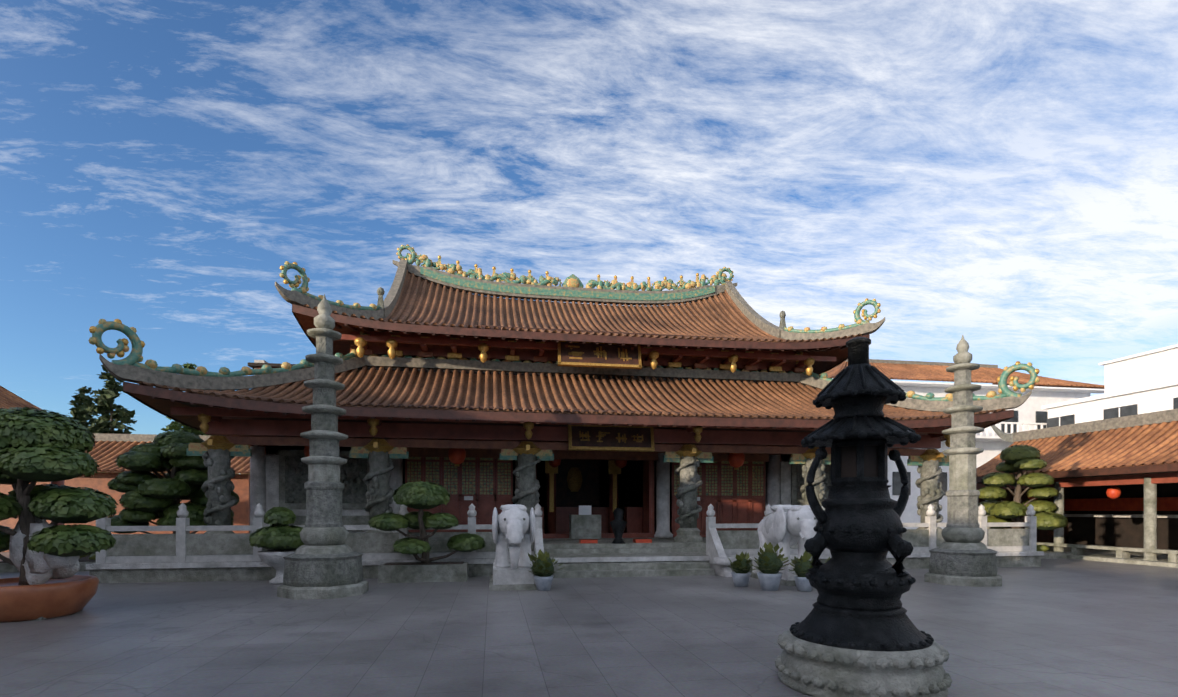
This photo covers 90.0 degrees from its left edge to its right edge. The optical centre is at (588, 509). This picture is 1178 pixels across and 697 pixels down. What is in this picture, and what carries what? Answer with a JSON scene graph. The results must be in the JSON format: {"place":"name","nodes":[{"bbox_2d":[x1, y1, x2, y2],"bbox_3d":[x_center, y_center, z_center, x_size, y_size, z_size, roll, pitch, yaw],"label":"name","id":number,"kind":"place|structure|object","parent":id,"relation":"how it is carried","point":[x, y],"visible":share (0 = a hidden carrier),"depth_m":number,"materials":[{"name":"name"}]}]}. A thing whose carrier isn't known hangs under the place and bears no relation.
{"place":"outdoors","nodes":[
{"label":"outdoors","id":0,"kind":"place"},
{"bbox_2d":[161,362,215,473],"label":"tree","id":1,"kind":"object","parent":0,"point":[175,425],"visible":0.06,"depth_m":43.08,"materials":[{"name":"green plant"}]},
{"bbox_2d":[0,552,1177,696],"bbox_3d":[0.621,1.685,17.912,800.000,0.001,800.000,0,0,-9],"label":"ground","id":2,"kind":"structure","parent":0,"point":[1066,627],"depth_m":7.72,"materials":[{"name":"grey concrete"}]},
{"bbox_2d":[0,386,94,524],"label":"building","id":3,"kind":"structure","parent":2,"relation":"on","point":[8,399],"depth_m":17.55,"materials":[{"name":"tile"}]},
{"bbox_2d":[0,407,117,621],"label":"potted bonsai tree","id":4,"kind":"object","parent":2,"relation":"on","point":[39,445],"visible":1,"depth_m":9.04,"materials":[{"name":"green plant"}]},
{"bbox_2d":[69,386,99,426],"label":"tree","id":5,"kind":"object","parent":2,"relation":"on","point":[82,399],"visible":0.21,"depth_m":42.05,"materials":[{"name":"green plant"}]},
{"bbox_2d":[79,365,136,472],"bbox_3d":[-32.589,-4.112,39.568,5.325,11.600,4.509,0,0,-32],"label":"tree","id":6,"kind":"object","parent":2,"relation":"on","point":[107,422],"visible":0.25,"depth_m":39.54,"materials":[{"name":"green plant"}]},
{"bbox_2d":[0,430,239,572],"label":"tree","id":7,"kind":"object","parent":2,"relation":"on","point":[147,497],"visible":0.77,"depth_m":17.16,"materials":[{"name":"green plant"}]},
{"bbox_2d":[0,433,249,551],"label":"building","id":8,"kind":"structure","parent":2,"relation":"on","point":[108,449],"depth_m":25.01,"materials":[{"name":"orange plaster"},{"name":"roof tile"}]},
{"bbox_2d":[249,506,304,583],"bbox_3d":[-7.091,0.802,13.614,1.367,1.765,1.376,0,0,-9],"label":"urn shrub","id":9,"kind":"object","parent":2,"relation":"on","point":[279,538],"visible":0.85,"depth_m":13.27,"materials":[{"name":"green plant"}]},
{"bbox_2d":[277,294,368,599],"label":"pillar","id":10,"kind":"structure","parent":2,"relation":"on","point":[324,562],"depth_m":11.60,"materials":[{"name":"stone"}]},
{"bbox_2d":[368,481,485,582],"bbox_3d":[-3.861,0.498,14.074,2.069,2.374,2.307,0,0,27],"label":"bonsai tree","id":11,"kind":"object","parent":2,"relation":"on","point":[421,496],"visible":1,"depth_m":13.70,"materials":[{"name":"green plant"}]},
{"bbox_2d":[489,504,536,590],"bbox_3d":[-1.698,0.780,13.204,1.050,1.810,2.193,0,0,-9],"label":"elephant","id":12,"kind":"object","parent":2,"relation":"on","point":[513,528],"visible":1,"depth_m":12.43},
{"bbox_2d":[528,549,564,590],"bbox_3d":[-0.935,1.251,12.362,0.946,0.868,0.859,0,0,-9],"label":"pot plant","id":13,"kind":"object","parent":2,"relation":"on","point":[542,567],"visible":1,"depth_m":12.23,"materials":[{"name":"green plant"}]},
{"bbox_2d":[86,320,1043,582],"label":"temple building","id":14,"kind":"structure","parent":2,"relation":"on","point":[626,500],"depth_m":18.85,"materials":[{"name":"brown wood"}]},
{"bbox_2d":[304,429,744,469],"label":"lanterns","id":15,"kind":"object","parent":14,"relation":"hanging from","point":[458,456],"visible":0.23,"depth_m":18.28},
{"bbox_2d":[88,319,1039,445],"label":"hall roof","id":16,"kind":"structure","parent":14,"relation":"on","point":[785,406],"depth_m":17.69,"materials":[{"name":"brown tile"}]},
{"bbox_2d":[275,244,884,374],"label":"upper roof","id":17,"kind":"structure","parent":14,"relation":"on","point":[430,292],"depth_m":23.38,"materials":[{"name":"brown tile"}]},
{"bbox_2d":[96,503,1036,576],"bbox_3d":[1.092,0.755,15.036,25.040,1.860,1.457,0,0,-9],"label":"balustrade","id":18,"kind":"object","parent":2,"relation":"on","point":[182,545],"visible":0.56,"depth_m":14.64,"materials":[{"name":"stone"}]},
{"bbox_2d":[728,551,755,586],"bbox_3d":[3.354,1.290,12.970,0.741,0.790,0.615,0,0,-40],"label":"pot plant","id":19,"kind":"object","parent":2,"relation":"on","point":[741,567],"visible":1,"depth_m":12.85,"materials":[{"name":"green plant"}]},
{"bbox_2d":[749,542,791,590],"bbox_3d":[3.817,1.178,12.422,0.962,1.014,0.947,0,0,6],"label":"pot plant","id":20,"kind":"object","parent":2,"relation":"on","point":[769,562],"visible":1,"depth_m":12.23,"materials":[{"name":"green plant"}]},
{"bbox_2d":[750,505,816,585],"bbox_3d":[4.715,0.780,13.951,1.050,1.810,2.193,0,0,-9],"label":"elephant","id":21,"kind":"object","parent":2,"relation":"on","point":[785,527],"visible":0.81,"depth_m":13.41},
{"bbox_2d":[789,550,812,591],"bbox_3d":[4.554,1.254,12.300,0.859,0.862,0.816,0,0,41],"label":"pot plant","id":22,"kind":"object","parent":2,"relation":"on","point":[803,563],"visible":0.75,"depth_m":12.13,"materials":[{"name":"green plant"}]},
{"bbox_2d":[775,337,951,696],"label":"incense burner","id":23,"kind":"object","parent":2,"relation":"on","point":[855,632],"visible":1,"depth_m":5.42,"materials":[{"name":"metal"}]},
{"bbox_2d":[924,335,1001,586],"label":"pillar","id":24,"kind":"structure","parent":2,"relation":"on","point":[962,555],"depth_m":13.41,"materials":[{"name":"stone"}]},
{"bbox_2d":[978,444,1072,558],"bbox_3d":[15.317,-0.342,21.314,3.305,4.054,3.035,0,0,-9],"label":"tree","id":25,"kind":"object","parent":2,"relation":"on","point":[1018,459],"visible":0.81,"depth_m":20.98,"materials":[{"name":"green plant"}]},
{"bbox_2d":[976,409,1177,567],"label":"corridor","id":26,"kind":"object","parent":2,"relation":"on","point":[1115,485],"visible":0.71,"depth_m":21.27,"materials":[{"name":"tile"}]},
{"bbox_2d":[1041,344,1177,427],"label":"white building","id":27,"kind":"structure","parent":2,"relation":"on","point":[1142,383],"depth_m":36.90,"materials":[{"name":"paint"}]},
{"bbox_2d":[0,0,1177,434],"label":"sky","id":28,"kind":"structure","parent":0,"point":[999,175],"materials":[{"name":"blue"}]},
{"bbox_2d":[820,359,1104,528],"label":"orange roof building","id":29,"kind":"structure","parent":0,"point":[1030,413],"depth_m":44.06,"materials":[{"name":"white paint"}]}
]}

